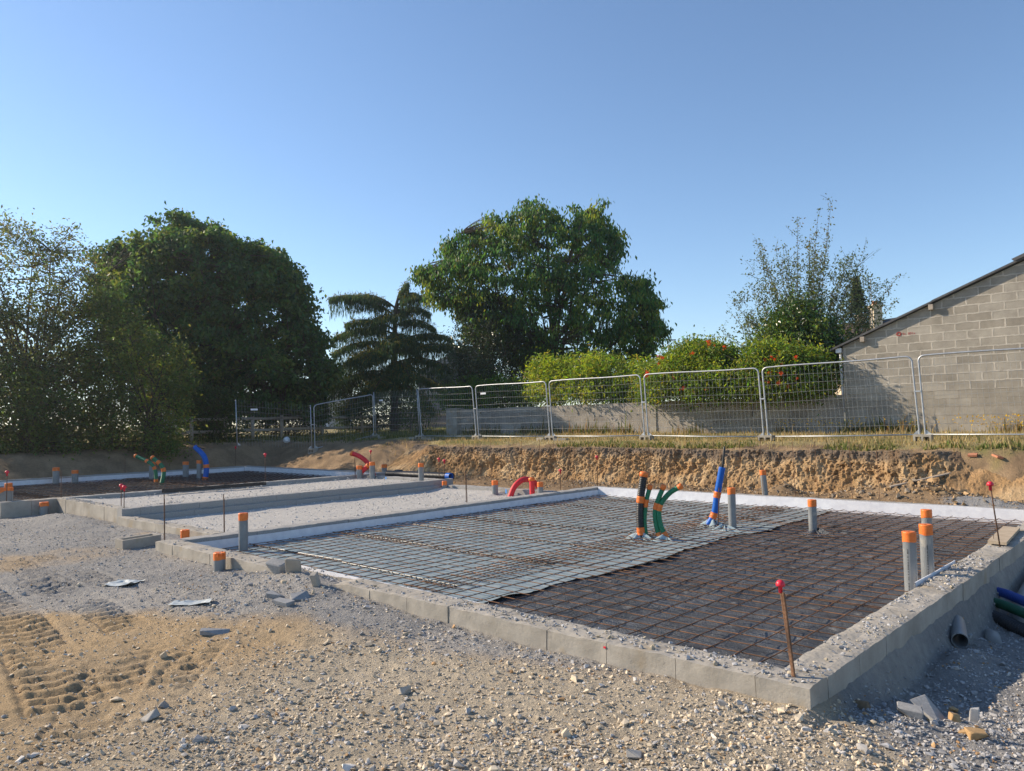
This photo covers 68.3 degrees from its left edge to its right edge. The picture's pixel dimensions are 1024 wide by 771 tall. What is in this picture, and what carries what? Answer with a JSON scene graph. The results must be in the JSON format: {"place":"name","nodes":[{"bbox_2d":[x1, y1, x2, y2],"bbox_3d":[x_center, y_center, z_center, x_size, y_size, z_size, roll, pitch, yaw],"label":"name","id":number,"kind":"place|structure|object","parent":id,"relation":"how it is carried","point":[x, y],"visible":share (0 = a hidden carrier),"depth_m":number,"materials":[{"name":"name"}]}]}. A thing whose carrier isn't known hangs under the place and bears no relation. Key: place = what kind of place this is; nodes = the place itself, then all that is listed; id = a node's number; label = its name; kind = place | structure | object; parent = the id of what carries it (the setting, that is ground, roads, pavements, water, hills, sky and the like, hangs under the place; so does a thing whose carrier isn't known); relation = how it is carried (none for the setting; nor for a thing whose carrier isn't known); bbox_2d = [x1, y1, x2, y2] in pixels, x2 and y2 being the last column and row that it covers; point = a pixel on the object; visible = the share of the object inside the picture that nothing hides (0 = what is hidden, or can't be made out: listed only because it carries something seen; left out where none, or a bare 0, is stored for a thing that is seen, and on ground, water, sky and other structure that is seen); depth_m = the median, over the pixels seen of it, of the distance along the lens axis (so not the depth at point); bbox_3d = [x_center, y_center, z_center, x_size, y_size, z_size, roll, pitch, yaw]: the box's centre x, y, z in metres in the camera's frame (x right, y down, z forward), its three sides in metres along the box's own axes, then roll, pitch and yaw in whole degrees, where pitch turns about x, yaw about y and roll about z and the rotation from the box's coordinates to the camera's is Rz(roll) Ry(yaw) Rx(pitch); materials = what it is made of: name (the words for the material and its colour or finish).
{"place":"outdoors","nodes":[
{"label":"outdoors","id":0,"kind":"place"},
{"bbox_2d":[126,426,448,446],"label":"rough grass","id":1,"kind":"structure","parent":0,"point":[383,434],"depth_m":30.39,"materials":[{"name":"plant"}]},
{"bbox_2d":[100,477,511,531],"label":"pale gravel","id":2,"kind":"structure","parent":0,"point":[311,503],"depth_m":14.96,"materials":[{"name":"gravel"}]},
{"bbox_2d":[155,487,519,531],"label":"gravel floor","id":3,"kind":"structure","parent":0,"point":[262,520],"depth_m":13.83,"materials":[{"name":"gravel"}]},
{"bbox_2d":[0,419,1023,770],"bbox_3d":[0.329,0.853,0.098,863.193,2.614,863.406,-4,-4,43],"label":"ground","id":4,"kind":"structure","parent":0,"point":[50,695],"depth_m":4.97,"materials":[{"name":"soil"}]},
{"bbox_2d":[0,497,66,518],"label":"foundation wall","id":5,"kind":"structure","parent":4,"relation":"on","point":[17,508],"depth_m":14.23,"materials":[{"name":"concrete"}]},
{"bbox_2d":[0,347,98,460],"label":"hedge bush","id":6,"kind":"object","parent":4,"relation":"on","point":[53,406],"visible":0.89,"depth_m":24.16,"materials":[{"name":"green plant"}]},
{"bbox_2d":[0,205,137,451],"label":"scrub tree","id":7,"kind":"object","parent":4,"relation":"on","point":[41,324],"visible":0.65,"depth_m":25.81,"materials":[{"name":"green plant"}]},
{"bbox_2d":[57,497,128,522],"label":"foundation wall","id":8,"kind":"structure","parent":4,"relation":"on","point":[89,509],"depth_m":13.47,"materials":[{"name":"concrete"}]},
{"bbox_2d":[0,306,186,442],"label":"thicket","id":9,"kind":"object","parent":4,"relation":"on","point":[89,391],"visible":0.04,"depth_m":29.87,"materials":[{"name":"green plant"}]},
{"bbox_2d":[0,465,248,481],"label":"foundation wall","id":10,"kind":"structure","parent":4,"relation":"on","point":[116,474],"depth_m":22.56,"materials":[{"name":"grey concrete"}]},
{"bbox_2d":[58,279,216,465],"bbox_3d":[-12.948,-0.305,26.122,5.052,6.748,3.277,-1,-3,7],"label":"scrub bush","id":11,"kind":"object","parent":4,"relation":"on","point":[150,433],"visible":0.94,"depth_m":25.68,"materials":[{"name":"green plant"}]},
{"bbox_2d":[115,533,160,549],"bbox_3d":[-4.946,2.083,9.994,0.220,0.160,0.500,-2,-1,39],"label":"hollow block","id":12,"kind":"object","parent":4,"relation":"on","point":[140,541],"depth_m":9.91,"materials":[{"name":"concrete"}]},
{"bbox_2d":[0,472,321,500],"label":"damp proof membrane","id":13,"kind":"object","parent":4,"relation":"on","point":[170,485],"visible":0.14,"depth_m":20.39,"materials":[{"name":"plastic"}]},
{"bbox_2d":[0,478,202,498],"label":"rebar sheet","id":14,"kind":"object","parent":13,"relation":"on","point":[67,493],"visible":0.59,"depth_m":19.21,"materials":[{"name":"metal"}]},
{"bbox_2d":[0,467,243,485],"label":"edge foam","id":15,"kind":"object","parent":13,"relation":"on","point":[84,479],"visible":0.57,"depth_m":22.44,"materials":[{"name":"plastic"}]},
{"bbox_2d":[186,441,209,479],"bbox_3d":[-9.225,2.207,22.098,0.812,1.164,0.196,-2,-3,17],"label":"cable duct","id":16,"kind":"object","parent":13,"relation":"on","point":[200,452],"visible":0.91,"depth_m":21.98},
{"bbox_2d":[124,471,330,485],"bbox_3d":[-7.705,2.655,21.545,7.236,0.046,4.040,-4,-4,43],"label":"rebar sheet","id":17,"kind":"object","parent":13,"relation":"on","point":[261,475],"visible":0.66,"depth_m":21.88,"materials":[{"name":"metal"}]},
{"bbox_2d":[118,516,224,536],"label":"foundation wall","id":18,"kind":"structure","parent":4,"relation":"on","point":[140,523],"depth_m":11.30,"materials":[{"name":"concrete"}]},
{"bbox_2d":[170,380,251,442],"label":"shrub","id":19,"kind":"object","parent":4,"relation":"on","point":[199,404],"visible":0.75,"depth_m":29.35,"materials":[{"name":"green plant"}]},
{"bbox_2d":[78,201,351,435],"bbox_3d":[-13.349,-2.695,34.275,11.169,10.729,10.628,-4,-4,43],"label":"lime tree","id":20,"kind":"object","parent":4,"relation":"on","point":[206,296],"visible":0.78,"depth_m":31.59,"materials":[{"name":"green plant"}]},
{"bbox_2d":[69,472,384,498],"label":"foundation wall","id":21,"kind":"structure","parent":4,"relation":"on","point":[157,492],"depth_m":17.73,"materials":[{"name":"grey concrete"}]},
{"bbox_2d":[76,478,411,506],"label":"gravel floor","id":22,"kind":"structure","parent":4,"relation":"on","point":[238,492],"depth_m":16.11,"materials":[{"name":"gravel"}]},
{"bbox_2d":[162,482,265,492],"bbox_3d":[-6.492,2.233,16.593,0.105,0.076,2.300,-4,-4,44],"label":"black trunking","id":23,"kind":"object","parent":22,"relation":"on","point":[211,487],"visible":1,"depth_m":16.47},
{"bbox_2d":[265,557,302,573],"bbox_3d":[-2.256,1.809,7.449,0.414,0.201,0.156,10,7,20],"label":"concrete chunk","id":24,"kind":"object","parent":4,"relation":"on","point":[275,565],"visible":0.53,"depth_m":7.42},
{"bbox_2d":[117,478,452,522],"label":"foundation wall","id":25,"kind":"structure","parent":4,"relation":"on","point":[149,509],"depth_m":14.35,"materials":[{"name":"grey concrete"}]},
{"bbox_2d":[133,485,441,519],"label":"foundation wall","id":26,"kind":"structure","parent":4,"relation":"on","point":[183,513],"depth_m":14.38,"materials":[{"name":"grey concrete"}]},
{"bbox_2d":[235,365,341,435],"bbox_3d":[-10.682,0.812,35.376,5.622,4.275,3.239,-1,-3,3],"label":"shrub","id":27,"kind":"object","parent":4,"relation":"on","point":[289,424],"visible":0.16,"depth_m":34.97,"materials":[{"name":"green plant"}]},
{"bbox_2d":[285,557,301,572],"bbox_3d":[-2.073,1.763,7.275,0.255,0.166,0.078,11,18,31],"label":"concrete chunk","id":28,"kind":"object","parent":4,"relation":"on","point":[293,564],"visible":0.77,"depth_m":7.29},
{"bbox_2d":[156,413,445,441],"bbox_3d":[-7.668,1.938,36.014,0.501,1.451,20.028,-3,-3,32],"label":"rail fence","id":29,"kind":"object","parent":4,"relation":"on","point":[281,428],"visible":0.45,"depth_m":32.66,"materials":[{"name":"grey wood"}]},
{"bbox_2d":[245,466,380,472],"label":"foundation wall","id":30,"kind":"structure","parent":4,"relation":"on","point":[308,469],"depth_m":22.95,"materials":[{"name":"grey concrete"}]},
{"bbox_2d":[244,467,368,476],"bbox_3d":[-6.377,2.658,23.050,7.300,0.182,0.011,-4,-4,43],"label":"edge foam","id":31,"kind":"object","parent":30,"relation":"attached to","point":[307,472],"visible":0.7,"depth_m":23.18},
{"bbox_2d":[308,448,317,453],"bbox_3d":[-7.152,2.359,27.137,0.340,0.200,0.200,-3,-4,37],"label":"ballast block","id":32,"kind":"object","parent":4,"relation":"on","point":[312,450],"depth_m":27.06,"materials":[{"name":"concrete"}]},
{"bbox_2d":[235,400,313,447],"bbox_3d":[-8.297,1.422,26.510,2.737,1.864,0.050,1,-3,-32],"label":"barrier","id":33,"kind":"object","parent":32,"relation":"on","point":[310,421],"visible":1,"depth_m":26.43,"materials":[{"name":"metal"}]},
{"bbox_2d":[313,394,375,447],"bbox_3d":[-6.165,1.351,27.962,2.477,2.063,0.050,1,-3,-36],"label":"barrier","id":34,"kind":"object","parent":4,"relation":"on","point":[315,446],"visible":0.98,"depth_m":27.81,"materials":[{"name":"metal"}]},
{"bbox_2d":[329,365,411,432],"bbox_3d":[-7.157,0.906,38.164,5.163,4.763,3.366,-1,-3,-3],"label":"shrub","id":35,"kind":"object","parent":4,"relation":"on","point":[351,385],"visible":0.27,"depth_m":37.64,"materials":[{"name":"green plant"}]},
{"bbox_2d":[178,486,604,542],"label":"foundation wall","id":36,"kind":"structure","parent":4,"relation":"on","point":[226,535],"depth_m":11.76,"materials":[{"name":"grey concrete"}]},
{"bbox_2d":[326,281,466,431],"bbox_3d":[-5.823,-1.463,38.138,6.714,8.108,6.674,-4,-4,43],"label":"cedar tree","id":37,"kind":"object","parent":4,"relation":"on","point":[394,373],"visible":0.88,"depth_m":37.32,"materials":[{"name":"green plant"}]},
{"bbox_2d":[373,389,420,435],"bbox_3d":[-4.245,1.061,27.674,0.068,1.769,2.989,1,-4,-43],"label":"barrier","id":38,"kind":"object","parent":4,"relation":"on","point":[418,410],"visible":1,"depth_m":27.64,"materials":[{"name":"metal"}]},
{"bbox_2d":[396,381,434,433],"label":"shrub","id":39,"kind":"object","parent":4,"relation":"on","point":[409,418],"visible":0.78,"depth_m":33.25,"materials":[{"name":"green plant"}]},
{"bbox_2d":[385,470,454,478],"bbox_3d":[-2.339,2.281,19.237,2.344,0.176,0.340,-3,-4,40],"label":"pipe","id":40,"kind":"object","parent":4,"relation":"on","point":[438,475],"visible":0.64,"depth_m":19.08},
{"bbox_2d":[418,386,476,436],"bbox_3d":[-2.233,0.933,25.648,2.938,1.784,0.052,-4,-4,43],"label":"barrier","id":41,"kind":"object","parent":4,"relation":"on","point":[446,415],"visible":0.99,"depth_m":25.68,"materials":[{"name":"metal"}]},
{"bbox_2d":[418,352,491,409],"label":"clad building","id":42,"kind":"structure","parent":4,"relation":"on","point":[430,376],"depth_m":60.07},
{"bbox_2d":[432,366,543,418],"bbox_3d":[-1.118,0.538,30.425,6.284,2.680,2.471,-4,-4,43],"label":"shrub","id":43,"kind":"object","parent":4,"relation":"on","point":[458,403],"visible":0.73,"depth_m":30.00,"materials":[{"name":"green plant"}]},
{"bbox_2d":[434,278,545,408],"bbox_3d":[-0.806,-1.319,32.123,5.123,6.539,4.442,0,-3,-16],"label":"evergreen bush","id":44,"kind":"object","parent":4,"relation":"on","point":[488,355],"visible":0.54,"depth_m":31.27,"materials":[{"name":"green plant"}]},
{"bbox_2d":[155,539,827,709],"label":"foundation wall","id":45,"kind":"structure","parent":4,"relation":"on","point":[704,672],"depth_m":5.01,"materials":[{"name":"concrete"}]},
{"bbox_2d":[213,551,225,571],"bbox_3d":[-3.162,1.990,8.171,0.150,0.373,0.130,-4,-4,43],"label":"floor pipe","id":46,"kind":"object","parent":45,"relation":"attached to","point":[219,561],"visible":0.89,"depth_m":8.13,"materials":[{"name":"grey plastic"}]},
{"bbox_2d":[301,565,483,603],"bbox_3d":[-1.228,1.878,6.877,2.900,0.193,0.013,-4,-4,43],"label":"edge foam","id":47,"kind":"object","parent":45,"relation":"attached to","point":[332,573],"visible":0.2,"depth_m":7.32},
{"bbox_2d":[61,479,1020,682],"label":"stone chips","id":48,"kind":"object","parent":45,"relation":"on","point":[716,663],"visible":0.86,"depth_m":5.41,"materials":[{"name":"gravel"}]},
{"bbox_2d":[776,580,795,676],"bbox_3d":[1.504,1.354,4.141,0.095,0.564,0.049,-4,-4,43],"label":"capped stake","id":49,"kind":"object","parent":45,"relation":"on","point":[780,584],"visible":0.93,"depth_m":4.13,"materials":[{"name":"metal"}]},
{"bbox_2d":[447,484,552,494],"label":"foundation wall","id":50,"kind":"structure","parent":4,"relation":"on","point":[502,489],"depth_m":16.48,"materials":[{"name":"grey concrete"}]},
{"bbox_2d":[475,381,549,436],"bbox_3d":[-0.015,0.800,23.595,3.196,1.773,0.058,-4,-4,43],"label":"barrier","id":51,"kind":"object","parent":4,"relation":"on","point":[513,408],"visible":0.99,"depth_m":23.53,"materials":[{"name":"metal"}]},
{"bbox_2d":[405,193,676,405],"bbox_3d":[1.286,-3.150,33.259,7.489,10.235,11.841,-35,-34,85],"label":"cherry tree","id":52,"kind":"object","parent":4,"relation":"on","point":[629,326],"visible":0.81,"depth_m":31.73,"materials":[{"name":"green plant"}]},
{"bbox_2d":[536,436,568,440],"bbox_3d":[1.194,1.595,22.398,1.043,0.200,0.236,-3,-3,36],"label":"ballast block","id":53,"kind":"object","parent":4,"relation":"on","point":[551,437],"depth_m":22.32,"materials":[{"name":"concrete"}]},
{"bbox_2d":[549,374,644,439],"bbox_3d":[2.352,0.647,21.391,3.380,1.769,0.050,-4,-4,43],"label":"barrier","id":54,"kind":"object","parent":53,"relation":"on","point":[642,412],"visible":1,"depth_m":21.28,"materials":[{"name":"metal"}]},
{"bbox_2d":[515,341,671,412],"bbox_3d":[2.850,0.017,26.496,6.484,3.199,3.042,-4,-4,43],"label":"yellow green shrub","id":55,"kind":"object","parent":4,"relation":"on","point":[547,371],"visible":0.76,"depth_m":26.03,"materials":[{"name":"green plant"}]},
{"bbox_2d":[445,395,843,434],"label":"garden wall","id":56,"kind":"structure","parent":4,"relation":"on","point":[619,411],"depth_m":23.52,"materials":[{"name":"concrete"}]},
{"bbox_2d":[622,324,843,415],"bbox_3d":[6.212,-0.144,21.931,6.804,3.340,3.241,-4,-4,43],"label":"trumpet vine","id":57,"kind":"object","parent":56,"relation":"on","point":[696,354],"visible":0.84,"depth_m":20.96,"materials":[{"name":"green plant"}]},
{"bbox_2d":[644,368,764,438],"bbox_3d":[4.794,0.499,19.120,3.384,1.793,0.054,-4,-4,43],"label":"barrier","id":58,"kind":"object","parent":4,"relation":"on","point":[726,370],"visible":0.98,"depth_m":19.02,"materials":[{"name":"metal"}]},
{"bbox_2d":[454,474,1023,507],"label":"earth clods","id":59,"kind":"object","parent":4,"relation":"on","point":[911,482],"visible":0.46,"depth_m":13.57,"materials":[{"name":"soil"}]},
{"bbox_2d":[461,411,1023,434],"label":"wall weeds","id":60,"kind":"object","parent":4,"relation":"on","point":[862,429],"depth_m":23.10,"materials":[{"name":"green plant"}]},
{"bbox_2d":[483,511,1017,668],"bbox_3d":[2.952,1.990,8.972,4.360,0.041,8.820,-4,-4,43],"label":"damp proof membrane","id":61,"kind":"object","parent":4,"relation":"on","point":[755,650],"visible":0.44,"depth_m":7.05,"materials":[{"name":"plastic"}]},
{"bbox_2d":[226,496,824,602],"bbox_3d":[0.655,2.117,11.106,5.003,0.035,8.820,-4,-4,43],"label":"insulation film","id":62,"kind":"object","parent":61,"relation":"on","point":[509,581],"visible":0.4,"depth_m":9.68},
{"bbox_2d":[238,512,247,550],"bbox_3d":[-3.484,1.918,9.786,0.124,0.527,0.124,-4,-4,43],"label":"floor pipe","id":63,"kind":"object","parent":62,"relation":"on","point":[243,530],"visible":0.97,"depth_m":9.74,"materials":[{"name":"grey plastic"}]},
{"bbox_2d":[222,530,561,592],"bbox_3d":[-1.730,2.042,8.998,4.465,0.040,2.516,-4,-4,43],"label":"rebar sheet","id":64,"kind":"object","parent":62,"relation":"on","point":[348,536],"visible":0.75,"depth_m":8.89,"materials":[{"name":"metal"}]},
{"bbox_2d":[197,490,597,548],"bbox_3d":[-1.157,2.185,12.790,0.014,0.156,8.780,-4,-4,43],"label":"edge foam","id":65,"kind":"object","parent":62,"relation":"on","point":[274,537],"visible":0.85,"depth_m":11.87,"materials":[{"name":"plastic"}]},
{"bbox_2d":[333,515,662,563],"bbox_3d":[-0.263,2.084,10.566,4.462,0.036,2.576,-4,-4,43],"label":"rebar sheet","id":66,"kind":"object","parent":62,"relation":"on","point":[447,526],"visible":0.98,"depth_m":10.36,"materials":[{"name":"metal"}]},
{"bbox_2d":[444,503,738,537],"bbox_3d":[1.224,2.135,12.170,4.437,0.037,2.553,-4,-4,43],"label":"rebar sheet","id":67,"kind":"object","parent":62,"relation":"on","point":[509,514],"visible":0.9,"depth_m":12.15,"materials":[{"name":"metal"}]},
{"bbox_2d":[636,471,648,536],"bbox_3d":[1.746,1.612,10.091,0.185,0.927,0.119,-1,-3,5],"label":"cable duct","id":68,"kind":"object","parent":62,"relation":"on","point":[643,475],"visible":0.98,"depth_m":10.06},
{"bbox_2d":[404,555,881,662],"bbox_3d":[0.924,1.861,6.596,4.151,0.033,2.507,-4,-4,43],"label":"rebar sheet","id":69,"kind":"object","parent":62,"relation":"on","point":[770,657],"visible":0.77,"depth_m":6.42,"materials":[{"name":"metal"}]},
{"bbox_2d":[643,484,652,534],"bbox_3d":[1.811,1.696,10.071,0.156,0.757,0.089,-2,-3,16],"label":"cable duct","id":70,"kind":"object","parent":62,"relation":"on","point":[648,493],"visible":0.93,"depth_m":10.06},
{"bbox_2d":[653,484,665,535],"bbox_3d":[1.959,1.690,10.012,0.200,0.764,0.086,-3,-3,27],"label":"cable duct","id":71,"kind":"object","parent":62,"relation":"on","point":[656,503],"visible":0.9,"depth_m":10.01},
{"bbox_2d":[533,494,793,520],"bbox_3d":[2.628,2.179,13.680,4.458,0.035,2.314,-4,-4,43],"label":"rebar sheet","id":72,"kind":"object","parent":62,"relation":"on","point":[614,500],"visible":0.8,"depth_m":13.66,"materials":[{"name":"metal"}]},
{"bbox_2d":[727,487,736,527],"bbox_3d":[3.143,1.779,10.781,0.116,0.637,0.116,-4,-4,43],"label":"floor pipe","id":73,"kind":"object","parent":62,"relation":"on","point":[731,492],"visible":0.96,"depth_m":10.74,"materials":[{"name":"grey plastic"}]},
{"bbox_2d":[635,516,987,566],"bbox_3d":[3.882,1.955,9.769,4.157,0.034,2.547,-4,-4,43],"label":"rebar sheet","id":74,"kind":"object","parent":62,"relation":"on","point":[754,523],"visible":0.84,"depth_m":9.55,"materials":[{"name":"metal"}]},
{"bbox_2d":[719,505,1023,539],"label":"rebar sheet","id":75,"kind":"object","parent":62,"relation":"on","point":[771,507],"visible":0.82,"depth_m":11.13,"materials":[{"name":"metal"}]},
{"bbox_2d":[656,483,683,537],"bbox_3d":[2.091,1.684,9.977,0.368,0.782,0.094,-2,-3,18],"label":"cable duct","id":76,"kind":"object","parent":61,"relation":"on","point":[670,492],"visible":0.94,"depth_m":9.98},
{"bbox_2d":[706,446,725,524],"bbox_3d":[2.980,1.510,11.118,0.359,1.227,0.112,-2,-3,10],"label":"cable duct","id":77,"kind":"object","parent":61,"relation":"on","point":[719,483],"visible":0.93,"depth_m":11.07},
{"bbox_2d":[524,534,941,608],"bbox_3d":[2.385,1.904,8.169,4.137,0.035,2.559,-4,-4,43],"label":"rebar sheet","id":78,"kind":"object","parent":61,"relation":"on","point":[739,569],"visible":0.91,"depth_m":7.91,"materials":[{"name":"metal"}]},
{"bbox_2d":[807,499,816,531],"bbox_3d":[4.071,1.798,10.219,0.117,0.507,0.116,-4,-4,43],"label":"floor pipe","id":79,"kind":"object","parent":61,"relation":"on","point":[812,512],"visible":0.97,"depth_m":10.18,"materials":[{"name":"grey plastic"}]},
{"bbox_2d":[901,531,917,592],"bbox_3d":[3.539,1.594,6.703,0.117,0.592,0.116,-4,-4,43],"label":"floor pipe","id":80,"kind":"object","parent":61,"relation":"on","point":[909,540],"visible":0.98,"depth_m":6.66,"materials":[{"name":"grey plastic"}]},
{"bbox_2d":[919,523,934,577],"bbox_3d":[3.806,1.585,6.918,0.118,0.622,0.117,-4,-4,43],"label":"floor pipe","id":81,"kind":"object","parent":61,"relation":"on","point":[926,548],"visible":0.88,"depth_m":6.88,"materials":[{"name":"grey plastic"}]},
{"bbox_2d":[556,434,1023,450],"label":"green weeds","id":82,"kind":"object","parent":4,"relation":"on","point":[852,446],"visible":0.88,"depth_m":15.57,"materials":[{"name":"green plant"}]},
{"bbox_2d":[740,280,861,383],"bbox_3d":[8.582,-0.931,22.498,3.183,4.459,3.579,0,-3,-20],"label":"laurel bush","id":83,"kind":"object","parent":4,"relation":"on","point":[804,321],"visible":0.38,"depth_m":21.94,"materials":[{"name":"green plant"}]},
{"bbox_2d":[603,486,1023,522],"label":"foundation wall","id":84,"kind":"structure","parent":4,"relation":"on","point":[836,499],"depth_m":12.76,"materials":[{"name":"grey concrete"}]},
{"bbox_2d":[598,487,1023,523],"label":"edge foam","id":85,"kind":"object","parent":84,"relation":"attached to","point":[959,512],"visible":0.75,"depth_m":12.46,"materials":[{"name":"plastic"}]},
{"bbox_2d":[718,193,909,394],"bbox_3d":[9.928,-2.351,24.678,6.001,7.755,3.158,-1,-3,6],"label":"sparse tree","id":86,"kind":"object","parent":4,"relation":"on","point":[834,296],"visible":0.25,"depth_m":24.58,"materials":[{"name":"green plant"}]},
{"bbox_2d":[762,356,920,437],"bbox_3d":[7.246,0.340,16.845,3.437,1.792,0.050,-4,-4,43],"label":"barrier","id":87,"kind":"object","parent":4,"relation":"on","point":[908,414],"visible":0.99,"depth_m":16.70,"materials":[{"name":"metal"}]},
{"bbox_2d":[845,276,869,328],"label":"conifer","id":88,"kind":"object","parent":4,"relation":"on","point":[859,305],"visible":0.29,"depth_m":44.98,"materials":[{"name":"green plant"}]},
{"bbox_2d":[834,279,893,418],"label":"house","id":89,"kind":"structure","parent":4,"relation":"on","point":[876,325],"depth_m":44.09,"materials":[{"name":"brown tile"}]},
{"bbox_2d":[711,413,1023,429],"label":"yellow flowers","id":90,"kind":"object","parent":4,"relation":"on","point":[905,421],"visible":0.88,"depth_m":18.47,"materials":[{"name":"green plant"}]},
{"bbox_2d":[784,523,1023,697],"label":"foundation wall","id":91,"kind":"structure","parent":4,"relation":"on","point":[847,668],"depth_m":5.26,"materials":[{"name":"concrete"}]},
{"bbox_2d":[988,526,1019,544],"bbox_3d":[5.568,1.667,8.529,0.170,0.076,1.350,-1,-3,39],"label":"wooden board","id":92,"kind":"object","parent":91,"relation":"on","point":[1007,534],"visible":1,"depth_m":8.39,"materials":[{"name":"wood"}]},
{"bbox_2d":[992,610,1023,636],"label":"cable duct","id":93,"kind":"object","parent":91,"relation":"attached to","point":[1008,623],"visible":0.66,"depth_m":6.56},
{"bbox_2d":[997,587,1023,605],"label":"cable duct","id":94,"kind":"object","parent":91,"relation":"attached to","point":[1012,596],"visible":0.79,"depth_m":6.95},
{"bbox_2d":[896,701,923,720],"bbox_3d":[2.118,1.761,4.031,0.139,0.079,0.277,4,2,23],"label":"broken block","id":95,"kind":"object","parent":4,"relation":"on","point":[910,710],"depth_m":4.04,"materials":[{"name":"grey concrete"}]},
{"bbox_2d":[830,253,1023,432],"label":"block building","id":96,"kind":"structure","parent":4,"relation":"on","point":[985,312],"depth_m":18.17,"materials":[{"name":"grey concrete"}]},
{"bbox_2d":[910,694,945,720],"bbox_3d":[2.301,1.871,4.201,0.162,0.191,0.213,-3,22,-29],"label":"broken block","id":97,"kind":"object","parent":4,"relation":"on","point":[931,712],"depth_m":4.18,"materials":[{"name":"grey concrete"}]},
{"bbox_2d":[950,615,968,647],"bbox_3d":[3.465,1.906,5.860,0.116,0.156,0.426,-3,-3,27],"label":"open pipe","id":98,"kind":"object","parent":4,"relation":"on","point":[961,639],"visible":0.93,"depth_m":5.78,"materials":[{"name":"grey plastic"}]},
{"bbox_2d":[917,348,1023,438],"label":"barrier","id":99,"kind":"object","parent":4,"relation":"on","point":[922,403],"visible":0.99,"depth_m":15.12,"materials":[{"name":"metal"}]},
{"bbox_2d":[964,727,991,740],"bbox_3d":[2.333,1.754,3.766,0.113,0.056,0.110,4,3,3],"label":"loose stone","id":100,"kind":"object","parent":4,"relation":"on","point":[974,733],"visible":0.98,"depth_m":3.75,"materials":[{"name":"stone"}]},
{"bbox_2d":[994,597,1023,618],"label":"cable duct","id":101,"kind":"object","parent":4,"relation":"on","point":[1012,608],"visible":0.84,"depth_m":6.74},
{"bbox_2d":[0,0,1023,429],"label":"sky","id":102,"kind":"structure","parent":0,"point":[349,136],"materials":[{"name":"blue"}]},
{"bbox_2d":[376,425,1023,455],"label":"dry grass","id":103,"kind":"structure","parent":0,"point":[794,433],"depth_m":18.98,"materials":[{"name":"plant"}]},
{"bbox_2d":[380,444,1023,501],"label":"earth bank","id":104,"kind":"structure","parent":0,"point":[834,474],"depth_m":16.12,"materials":[{"name":"soil"}]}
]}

